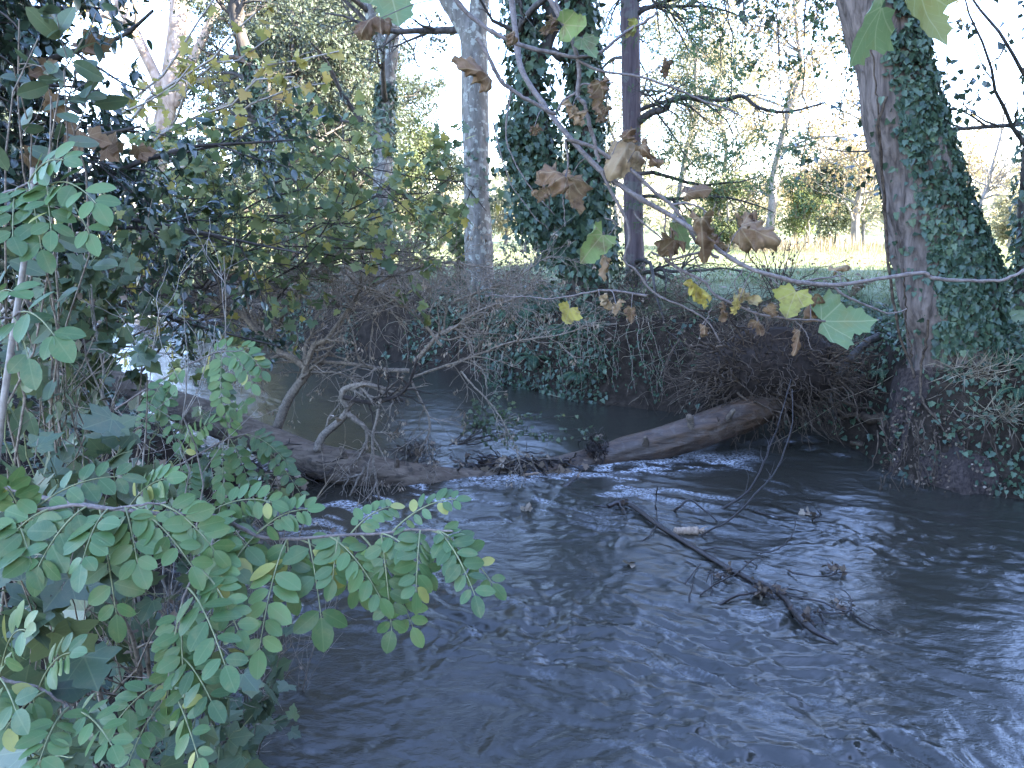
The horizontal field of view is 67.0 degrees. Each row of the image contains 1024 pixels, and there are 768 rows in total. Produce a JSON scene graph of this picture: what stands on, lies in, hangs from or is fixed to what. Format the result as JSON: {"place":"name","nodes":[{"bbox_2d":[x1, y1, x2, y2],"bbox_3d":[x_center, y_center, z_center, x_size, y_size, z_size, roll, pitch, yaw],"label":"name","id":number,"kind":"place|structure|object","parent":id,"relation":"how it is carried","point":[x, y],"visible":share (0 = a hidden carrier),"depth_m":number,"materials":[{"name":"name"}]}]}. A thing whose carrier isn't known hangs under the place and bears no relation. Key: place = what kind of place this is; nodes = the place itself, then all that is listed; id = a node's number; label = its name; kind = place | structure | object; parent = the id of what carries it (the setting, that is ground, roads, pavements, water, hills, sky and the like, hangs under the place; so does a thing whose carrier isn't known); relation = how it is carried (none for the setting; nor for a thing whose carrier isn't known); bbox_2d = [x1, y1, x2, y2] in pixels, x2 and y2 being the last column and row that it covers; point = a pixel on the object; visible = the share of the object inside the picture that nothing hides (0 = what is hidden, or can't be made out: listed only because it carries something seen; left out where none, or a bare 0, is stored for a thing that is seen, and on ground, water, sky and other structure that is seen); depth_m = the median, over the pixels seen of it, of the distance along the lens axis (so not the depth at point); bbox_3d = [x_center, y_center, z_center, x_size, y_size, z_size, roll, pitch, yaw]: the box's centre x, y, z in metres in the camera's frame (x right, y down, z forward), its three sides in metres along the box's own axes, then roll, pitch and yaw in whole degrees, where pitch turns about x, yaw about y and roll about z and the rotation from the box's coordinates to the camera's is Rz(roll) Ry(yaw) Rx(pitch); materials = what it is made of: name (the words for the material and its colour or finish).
{"place":"outdoors","nodes":[
{"label":"outdoors","id":0,"kind":"place"},
{"bbox_2d":[360,0,413,26],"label":"plane branch","id":1,"kind":"object","parent":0,"point":[399,18],"visible":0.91,"depth_m":1.98,"materials":[{"name":"green plant"}]},
{"bbox_2d":[0,224,1023,767],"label":"ground","id":2,"kind":"structure","parent":0,"point":[624,380],"depth_m":12.75,"materials":[{"name":"soil"}]},
{"bbox_2d":[0,167,34,458],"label":"bare stem","id":3,"kind":"object","parent":2,"relation":"on","point":[10,355],"visible":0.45,"depth_m":1.74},
{"bbox_2d":[0,281,85,389],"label":"pinnate branch","id":4,"kind":"object","parent":3,"relation":"attached to","point":[60,345],"visible":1,"depth_m":1.50,"materials":[{"name":"green plant"}]},
{"bbox_2d":[0,141,121,273],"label":"pinnate branch","id":5,"kind":"object","parent":3,"relation":"attached to","point":[31,228],"visible":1,"depth_m":1.53,"materials":[{"name":"green plant"}]},
{"bbox_2d":[4,481,506,679],"bbox_3d":[-0.682,0.395,1.637,1.349,0.342,0.312,1,12,6],"label":"pinnate branch","id":6,"kind":"object","parent":3,"relation":"attached to","point":[264,564],"visible":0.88,"depth_m":1.61,"materials":[{"name":"green plant"}]},
{"bbox_2d":[0,461,235,642],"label":"pinnate branch","id":7,"kind":"object","parent":6,"relation":"attached to","point":[131,570],"visible":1,"depth_m":1.49,"materials":[{"name":"green plant"}]},
{"bbox_2d":[98,565,258,767],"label":"pinnate branch","id":8,"kind":"object","parent":7,"relation":"attached to","point":[192,647],"visible":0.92,"depth_m":1.47,"materials":[{"name":"green plant"}]},
{"bbox_2d":[0,508,121,767],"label":"lobed leaf sapling","id":9,"kind":"object","parent":2,"relation":"on","point":[89,671],"visible":0.47,"depth_m":1.97,"materials":[{"name":"plant"}]},
{"bbox_2d":[0,0,129,718],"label":"lobed leaf sapling","id":10,"kind":"object","parent":2,"relation":"on","point":[43,22],"visible":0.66,"depth_m":2.61,"materials":[{"name":"plant"}]},
{"bbox_2d":[0,600,132,767],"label":"pinnate branch","id":11,"kind":"object","parent":2,"relation":"on","point":[31,723],"visible":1,"depth_m":1.32,"materials":[{"name":"green plant"}]},
{"bbox_2d":[0,232,135,480],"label":"lobed leaf sapling","id":12,"kind":"object","parent":2,"relation":"on","point":[92,276],"visible":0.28,"depth_m":4.02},
{"bbox_2d":[1,403,147,767],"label":"lobed leaf sapling","id":13,"kind":"object","parent":2,"relation":"on","point":[114,429],"visible":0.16,"depth_m":2.64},
{"bbox_2d":[0,431,157,713],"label":"lobed leaf sapling","id":14,"kind":"object","parent":2,"relation":"on","point":[46,487],"visible":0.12,"depth_m":2.43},
{"bbox_2d":[1,331,171,705],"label":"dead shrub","id":15,"kind":"object","parent":2,"relation":"on","point":[75,429],"visible":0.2,"depth_m":3.16,"materials":[{"name":"wood"}]},
{"bbox_2d":[0,319,174,705],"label":"lobed leaf sapling","id":16,"kind":"object","parent":2,"relation":"on","point":[141,355],"visible":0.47,"depth_m":3.04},
{"bbox_2d":[12,194,177,673],"bbox_3d":[-2.427,0.465,4.521,0.895,3.083,0.966,0,12,0],"label":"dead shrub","id":17,"kind":"object","parent":2,"relation":"on","point":[91,302],"visible":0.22,"depth_m":4.40,"materials":[{"name":"wood"}]},
{"bbox_2d":[0,699,192,767],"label":"lobed leaf sapling","id":18,"kind":"object","parent":2,"relation":"on","point":[74,757],"visible":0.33,"depth_m":1.75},
{"bbox_2d":[31,187,189,495],"bbox_3d":[-2.655,0.279,5.015,1.153,3.042,0.873,10,16,41],"label":"lobed leaf sapling","id":19,"kind":"object","parent":2,"relation":"on","point":[127,269],"visible":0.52,"depth_m":4.71,"materials":[{"name":"plant"}]},
{"bbox_2d":[0,322,251,767],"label":"ground cover","id":20,"kind":"object","parent":2,"relation":"on","point":[109,683],"visible":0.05,"depth_m":7.72,"materials":[{"name":"green plant"}]},
{"bbox_2d":[0,324,280,764],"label":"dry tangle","id":21,"kind":"object","parent":2,"relation":"on","point":[84,389],"visible":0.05,"depth_m":7.74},
{"bbox_2d":[31,127,257,339],"bbox_3d":[-5.162,-1.392,9.573,4.847,3.277,2.098,8,14,33],"label":"maple sapling","id":22,"kind":"object","parent":2,"relation":"on","point":[166,199],"visible":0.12,"depth_m":8.80,"materials":[{"name":"green plant"}]},
{"bbox_2d":[39,549,258,767],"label":"dead shrub","id":23,"kind":"object","parent":2,"relation":"on","point":[138,670],"visible":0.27,"depth_m":2.67,"materials":[{"name":"wood"}]},
{"bbox_2d":[85,556,248,749],"bbox_3d":[-1.456,1.411,3.247,0.536,1.995,1.306,-7,14,-32],"label":"lobed leaf sapling","id":24,"kind":"object","parent":2,"relation":"on","point":[147,606],"visible":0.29,"depth_m":2.82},
{"bbox_2d":[0,0,341,390],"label":"evergreen tree","id":25,"kind":"object","parent":2,"relation":"on","point":[114,169],"visible":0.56,"depth_m":5.88,"materials":[{"name":"green plant"}]},
{"bbox_2d":[0,0,356,327],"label":"plane sapling","id":26,"kind":"object","parent":2,"relation":"on","point":[194,78],"visible":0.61,"depth_m":11.18,"materials":[{"name":"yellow plant"}]},
{"bbox_2d":[74,208,282,718],"bbox_3d":[-1.642,0.713,4.081,0.907,3.207,1.117,-10,15,-40],"label":"dead shrub","id":27,"kind":"object","parent":2,"relation":"on","point":[79,297],"visible":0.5,"depth_m":3.92,"materials":[{"name":"wood"}]},
{"bbox_2d":[115,337,270,453],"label":"pinnate branch","id":28,"kind":"object","parent":27,"relation":"attached to","point":[214,371],"visible":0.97,"depth_m":3.73,"materials":[{"name":"green plant"}]},
{"bbox_2d":[145,397,309,524],"bbox_3d":[-1.736,0.478,4.229,1.355,0.830,0.255,2,12,12],"label":"pinnate branch","id":29,"kind":"object","parent":27,"relation":"attached to","point":[232,462],"visible":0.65,"depth_m":4.20,"materials":[{"name":"green plant"}]},
{"bbox_2d":[91,669,268,767],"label":"lobed leaf sapling","id":30,"kind":"object","parent":2,"relation":"on","point":[230,754],"visible":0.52,"depth_m":2.24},
{"bbox_2d":[66,0,297,256],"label":"plane tree","id":31,"kind":"object","parent":2,"relation":"on","point":[178,22],"visible":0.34,"depth_m":28.40,"materials":[{"name":"beige plant"}]},
{"bbox_2d":[110,457,289,628],"bbox_3d":[-2.111,1.251,5.216,1.108,1.700,0.700,3,12,13],"label":"lobed leaf sapling","id":32,"kind":"object","parent":2,"relation":"on","point":[180,565],"visible":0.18,"depth_m":5.07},
{"bbox_2d":[109,503,295,767],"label":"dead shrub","id":33,"kind":"object","parent":2,"relation":"on","point":[202,717],"visible":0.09,"depth_m":3.54,"materials":[{"name":"wood"}]},
{"bbox_2d":[134,405,285,542],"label":"lobed leaf sapling","id":34,"kind":"object","parent":2,"relation":"on","point":[204,460],"visible":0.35,"depth_m":5.71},
{"bbox_2d":[194,573,300,759],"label":"lobed leaf sapling","id":35,"kind":"object","parent":2,"relation":"on","point":[261,720],"visible":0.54,"depth_m":3.28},
{"bbox_2d":[149,0,350,242],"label":"fine leaved tree","id":36,"kind":"object","parent":2,"relation":"on","point":[206,47],"visible":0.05,"depth_m":31.61,"materials":[{"name":"green plant"}]},
{"bbox_2d":[167,0,370,290],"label":"ivy clad tree","id":37,"kind":"object","parent":2,"relation":"on","point":[234,10],"visible":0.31,"depth_m":20.18,"materials":[{"name":"green plant"}]},
{"bbox_2d":[47,63,515,406],"bbox_3d":[-3.212,-1.740,9.300,6.521,3.991,3.890,0,12,0],"label":"maple sapling","id":38,"kind":"object","parent":2,"relation":"on","point":[331,206],"visible":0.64,"depth_m":8.97,"materials":[{"name":"green plant"}]},
{"bbox_2d":[162,0,429,282],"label":"fine leaved tree","id":39,"kind":"object","parent":2,"relation":"on","point":[346,69],"visible":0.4,"depth_m":26.26,"materials":[{"name":"green plant"}]},
{"bbox_2d":[199,173,396,277],"bbox_3d":[-5.563,-4.035,20.053,5.253,3.015,2.141,0,12,0],"label":"thicket","id":40,"kind":"object","parent":2,"relation":"on","point":[271,223],"visible":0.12,"depth_m":19.93,"materials":[{"name":"green plant"}]},
{"bbox_2d":[239,411,366,708],"bbox_3d":[-1.343,1.514,4.990,0.960,2.905,0.904,-7,14,-32],"label":"dead shrub","id":41,"kind":"object","parent":2,"relation":"on","point":[333,530],"visible":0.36,"depth_m":4.97,"materials":[{"name":"wood"}]},
{"bbox_2d":[186,0,448,219],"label":"fine leaved tree","id":42,"kind":"object","parent":2,"relation":"on","point":[440,81],"visible":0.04,"depth_m":32.99,"materials":[{"name":"green plant"}]},
{"bbox_2d":[285,193,372,280],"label":"thicket","id":43,"kind":"object","parent":2,"relation":"on","point":[346,250],"visible":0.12,"depth_m":19.08,"materials":[{"name":"green plant"}]},
{"bbox_2d":[241,3,447,238],"bbox_3d":[-7.750,-13.083,36.198,9.804,13.724,9.043,0,12,0],"label":"fine leaved tree","id":44,"kind":"object","parent":2,"relation":"on","point":[423,108],"visible":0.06,"depth_m":35.73,"materials":[{"name":"green plant"}]},
{"bbox_2d":[280,0,458,288],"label":"slender tree","id":45,"kind":"object","parent":2,"relation":"on","point":[386,103],"visible":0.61,"depth_m":17.88,"materials":[{"name":"grey plant"}]},
{"bbox_2d":[323,237,451,321],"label":"dead bush","id":46,"kind":"object","parent":2,"relation":"on","point":[375,282],"visible":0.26,"depth_m":17.84,"materials":[{"name":"brown plant"}]},
{"bbox_2d":[306,0,494,292],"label":"forked tree","id":47,"kind":"object","parent":2,"relation":"on","point":[474,101],"visible":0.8,"depth_m":16.39,"materials":[{"name":"grey plant"}]},
{"bbox_2d":[341,194,463,280],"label":"thicket","id":48,"kind":"object","parent":2,"relation":"on","point":[408,226],"visible":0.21,"depth_m":18.53,"materials":[{"name":"green plant"}]},
{"bbox_2d":[362,117,455,238],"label":"meadow tree","id":49,"kind":"object","parent":2,"relation":"on","point":[420,169],"visible":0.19,"depth_m":34.57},
{"bbox_2d":[315,245,503,315],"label":"dead bush","id":50,"kind":"object","parent":2,"relation":"on","point":[417,278],"visible":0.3,"depth_m":17.37,"materials":[{"name":"brown plant"}]},
{"bbox_2d":[400,213,464,276],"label":"thicket","id":51,"kind":"object","parent":2,"relation":"on","point":[453,240],"visible":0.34,"depth_m":17.51,"materials":[{"name":"green plant"}]},
{"bbox_2d":[396,118,497,247],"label":"meadow tree","id":52,"kind":"object","parent":2,"relation":"on","point":[455,161],"visible":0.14,"depth_m":36.10,"materials":[{"name":"green plant"}]},
{"bbox_2d":[404,249,531,352],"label":"dead bush","id":53,"kind":"object","parent":2,"relation":"on","point":[463,293],"visible":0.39,"depth_m":15.65,"materials":[{"name":"brown plant"}]},
{"bbox_2d":[87,199,897,509],"bbox_3d":[-0.316,-0.193,9.759,11.253,4.252,3.317,-1,12,-6],"label":"fallen tree","id":54,"kind":"object","parent":2,"relation":"on","point":[747,377],"visible":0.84,"depth_m":9.77,"materials":[{"name":"wood"}]},
{"bbox_2d":[203,439,343,503],"bbox_3d":[-3.625,1.040,8.887,3.610,0.961,1.761,0,12,0],"label":"flotsam","id":55,"kind":"object","parent":54,"relation":"on","point":[303,487],"visible":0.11,"depth_m":8.82,"materials":[{"name":"brown plant"}]},
{"bbox_2d":[384,420,453,466],"bbox_3d":[-1.157,0.774,9.411,0.859,0.673,0.645,-6,13,-27],"label":"flotsam","id":56,"kind":"object","parent":54,"relation":"on","point":[416,453],"visible":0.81,"depth_m":9.37,"materials":[{"name":"brown plant"}]},
{"bbox_2d":[416,442,588,476],"bbox_3d":[-0.117,0.999,9.595,2.159,0.564,0.866,0,12,0],"label":"flotsam","id":57,"kind":"object","parent":54,"relation":"on","point":[489,462],"visible":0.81,"depth_m":9.59,"materials":[{"name":"brown plant"}]},
{"bbox_2d":[449,391,598,449],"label":"leafy shoot","id":58,"kind":"object","parent":54,"relation":"attached to","point":[477,424],"visible":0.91,"depth_m":9.93,"materials":[{"name":"green plant"}]},
{"bbox_2d":[578,427,608,464],"bbox_3d":[1.060,0.849,9.914,0.448,0.624,0.497,0,12,0],"label":"flotsam","id":59,"kind":"object","parent":54,"relation":"on","point":[597,447],"visible":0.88,"depth_m":9.87,"materials":[{"name":"brown plant"}]},
{"bbox_2d":[816,332,881,443],"bbox_3d":[4.626,0.037,10.776,0.542,1.434,1.354,11,16,44],"label":"exposed root","id":60,"kind":"object","parent":54,"relation":"attached to","point":[875,337],"visible":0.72,"depth_m":10.60,"materials":[{"name":"brown plant"}]},
{"bbox_2d":[482,350,521,389],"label":"trailing creeper","id":61,"kind":"object","parent":2,"relation":"on","point":[495,379],"visible":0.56,"depth_m":14.64,"materials":[{"name":"green plant"}]},
{"bbox_2d":[489,159,518,244],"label":"meadow tree","id":62,"kind":"object","parent":2,"relation":"on","point":[499,222],"visible":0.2,"depth_m":42.49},
{"bbox_2d":[491,233,552,292],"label":"weed clump","id":63,"kind":"object","parent":2,"relation":"on","point":[503,248],"visible":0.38,"depth_m":15.98,"materials":[{"name":"green plant"}]},
{"bbox_2d":[54,156,1020,234],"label":"woodland","id":64,"kind":"object","parent":2,"relation":"on","point":[653,226],"visible":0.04,"depth_m":78.04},
{"bbox_2d":[469,0,623,314],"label":"twin stemmed tree","id":65,"kind":"object","parent":2,"relation":"on","point":[531,154],"visible":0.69,"depth_m":13.49,"materials":[{"name":"green plant"}]},
{"bbox_2d":[556,315,625,398],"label":"trailing creeper","id":66,"kind":"object","parent":2,"relation":"on","point":[590,353],"visible":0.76,"depth_m":12.98,"materials":[{"name":"green plant"}]},
{"bbox_2d":[186,244,1014,323],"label":"grass","id":67,"kind":"structure","parent":2,"relation":"on","point":[873,266],"depth_m":19.71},
{"bbox_2d":[544,265,698,330],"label":"dead bush","id":68,"kind":"object","parent":2,"relation":"on","point":[629,301],"visible":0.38,"depth_m":13.63,"materials":[{"name":"brown plant"}]},
{"bbox_2d":[224,265,1023,498],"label":"ground cover","id":69,"kind":"object","parent":2,"relation":"on","point":[892,342],"visible":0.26,"depth_m":12.56,"materials":[{"name":"green plant"}]},
{"bbox_2d":[560,0,699,243],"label":"meadow tree","id":70,"kind":"object","parent":2,"relation":"on","point":[616,208],"visible":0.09,"depth_m":43.94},
{"bbox_2d":[251,249,1023,496],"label":"undergrowth","id":71,"kind":"object","parent":2,"relation":"on","point":[687,322],"visible":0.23,"depth_m":13.01,"materials":[{"name":"plant"}]},
{"bbox_2d":[609,236,673,295],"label":"weed clump","id":72,"kind":"object","parent":2,"relation":"on","point":[632,272],"visible":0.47,"depth_m":14.47,"materials":[{"name":"green plant"}]},
{"bbox_2d":[626,316,667,403],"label":"trailing creeper","id":73,"kind":"object","parent":2,"relation":"on","point":[641,363],"visible":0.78,"depth_m":12.61,"materials":[{"name":"green plant"}]},
{"bbox_2d":[507,0,856,370],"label":"straight tree","id":74,"kind":"object","parent":2,"relation":"on","point":[632,92],"visible":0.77,"depth_m":13.95,"materials":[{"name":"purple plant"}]},
{"bbox_2d":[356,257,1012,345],"bbox_3d":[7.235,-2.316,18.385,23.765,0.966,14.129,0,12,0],"label":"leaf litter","id":75,"kind":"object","parent":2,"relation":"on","point":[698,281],"visible":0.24,"depth_m":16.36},
{"bbox_2d":[578,253,796,364],"bbox_3d":[2.800,-1.123,12.643,3.592,2.158,1.619,0,12,0],"label":"dead bush","id":76,"kind":"object","parent":2,"relation":"on","point":[719,306],"visible":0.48,"depth_m":12.68,"materials":[{"name":"wood"}]},
{"bbox_2d":[353,0,1023,355],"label":"plane branch","id":77,"kind":"object","parent":2,"relation":"on","point":[841,324],"visible":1,"depth_m":2.12,"materials":[{"name":"brown plant"}]},
{"bbox_2d":[849,0,957,67],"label":"plane branch","id":78,"kind":"object","parent":77,"relation":"attached to","point":[876,30],"visible":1,"depth_m":1.70,"materials":[{"name":"green plant"}]},
{"bbox_2d":[611,0,782,241],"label":"meadow tree","id":79,"kind":"object","parent":2,"relation":"on","point":[698,62],"visible":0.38,"depth_m":35.39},
{"bbox_2d":[688,170,753,248],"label":"meadow bush","id":80,"kind":"object","parent":2,"relation":"on","point":[726,237],"visible":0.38,"depth_m":34.74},
{"bbox_2d":[656,26,801,242],"bbox_3d":[11.040,-13.038,40.412,7.702,11.823,8.133,0,12,0],"label":"meadow tree","id":81,"kind":"object","parent":2,"relation":"on","point":[750,112],"visible":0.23,"depth_m":39.37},
{"bbox_2d":[695,0,875,227],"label":"meadow tree","id":82,"kind":"object","parent":2,"relation":"on","point":[774,201],"visible":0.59,"depth_m":31.78,"materials":[{"name":"plant"}]},
{"bbox_2d":[719,211,858,298],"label":"weed clump","id":83,"kind":"object","parent":2,"relation":"on","point":[773,257],"visible":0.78,"depth_m":13.05,"materials":[{"name":"green plant"}]},
{"bbox_2d":[776,163,833,244],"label":"meadow bush","id":84,"kind":"object","parent":2,"relation":"on","point":[795,221],"visible":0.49,"depth_m":38.60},
{"bbox_2d":[730,260,879,306],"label":"dead bush","id":85,"kind":"object","parent":2,"relation":"on","point":[818,287],"visible":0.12,"depth_m":13.32,"materials":[{"name":"brown plant"}]},
{"bbox_2d":[731,233,884,254],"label":"dry stalks","id":86,"kind":"object","parent":2,"relation":"on","point":[808,246],"visible":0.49,"depth_m":29.33,"materials":[{"name":"plant"}]},
{"bbox_2d":[780,110,856,238],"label":"meadow tree","id":87,"kind":"object","parent":2,"relation":"on","point":[841,145],"visible":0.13,"depth_m":45.18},
{"bbox_2d":[798,149,877,248],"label":"meadow bush","id":88,"kind":"object","parent":2,"relation":"on","point":[839,223],"visible":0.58,"depth_m":34.50,"materials":[{"name":"green plant"}]},
{"bbox_2d":[683,0,1013,497],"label":"ivy clad tree","id":89,"kind":"object","parent":2,"relation":"on","point":[935,223],"visible":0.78,"depth_m":8.98,"materials":[{"name":"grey plant"}]},
{"bbox_2d":[676,0,859,190],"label":"drooping branch","id":90,"kind":"object","parent":89,"relation":"attached to","point":[720,39],"visible":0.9,"depth_m":9.97,"materials":[{"name":"green plant"}]},
{"bbox_2d":[823,144,883,243],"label":"meadow tree","id":91,"kind":"object","parent":2,"relation":"on","point":[872,213],"visible":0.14,"depth_m":42.17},
{"bbox_2d":[770,0,998,249],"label":"meadow tree","id":92,"kind":"object","parent":2,"relation":"on","point":[857,210],"visible":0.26,"depth_m":31.93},
{"bbox_2d":[780,0,1023,309],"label":"ivy clad tree","id":93,"kind":"object","parent":2,"relation":"on","point":[1017,263],"visible":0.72,"depth_m":10.28,"materials":[{"name":"green plant"}]},
{"bbox_2d":[924,342,1023,394],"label":"grass tuft","id":94,"kind":"object","parent":2,"relation":"on","point":[981,368],"visible":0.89,"depth_m":8.98,"materials":[{"name":"plant"}]},
{"bbox_2d":[945,378,1023,438],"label":"grass tuft","id":95,"kind":"object","parent":2,"relation":"on","point":[1008,413],"visible":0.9,"depth_m":8.74,"materials":[{"name":"plant"}]},
{"bbox_2d":[956,110,1018,199],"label":"meadow tree","id":96,"kind":"object","parent":2,"relation":"on","point":[975,153],"visible":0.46,"depth_m":47.59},
{"bbox_2d":[969,64,1023,212],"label":"meadow tree","id":97,"kind":"object","parent":2,"relation":"on","point":[987,184],"visible":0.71,"depth_m":42.35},
{"bbox_2d":[983,185,1018,247],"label":"meadow bush","id":98,"kind":"object","parent":2,"relation":"on","point":[999,228],"visible":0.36,"depth_m":37.02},
{"bbox_2d":[981,130,1023,222],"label":"meadow tree","id":99,"kind":"object","parent":2,"relation":"on","point":[1018,167],"visible":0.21,"depth_m":45.53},
{"bbox_2d":[10,0,1023,224],"label":"sky","id":100,"kind":"structure","parent":0,"point":[155,27],"materials":[{"name":"white"}]},
{"bbox_2d":[96,310,1023,767],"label":"water","id":101,"kind":"structure","parent":0,"point":[582,644],"depth_m":6.03,"materials":[{"name":"liquid"}]},
{"bbox_2d":[593,487,893,643],"bbox_3d":[1.977,1.422,7.106,2.214,0.395,3.101,0,12,0],"label":"floating branch","id":102,"kind":"object","parent":101,"relation":"on","point":[764,589],"visible":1,"depth_m":6.54,"materials":[{"name":"brown plant"}]},
{"bbox_2d":[700,389,792,535],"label":"dead branch","id":103,"kind":"object","parent":101,"relation":"on","point":[742,507],"visible":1,"depth_m":7.75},
{"bbox_2d":[721,379,794,508],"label":"dead branch","id":104,"kind":"object","parent":101,"relation":"on","point":[745,492],"visible":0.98,"depth_m":8.50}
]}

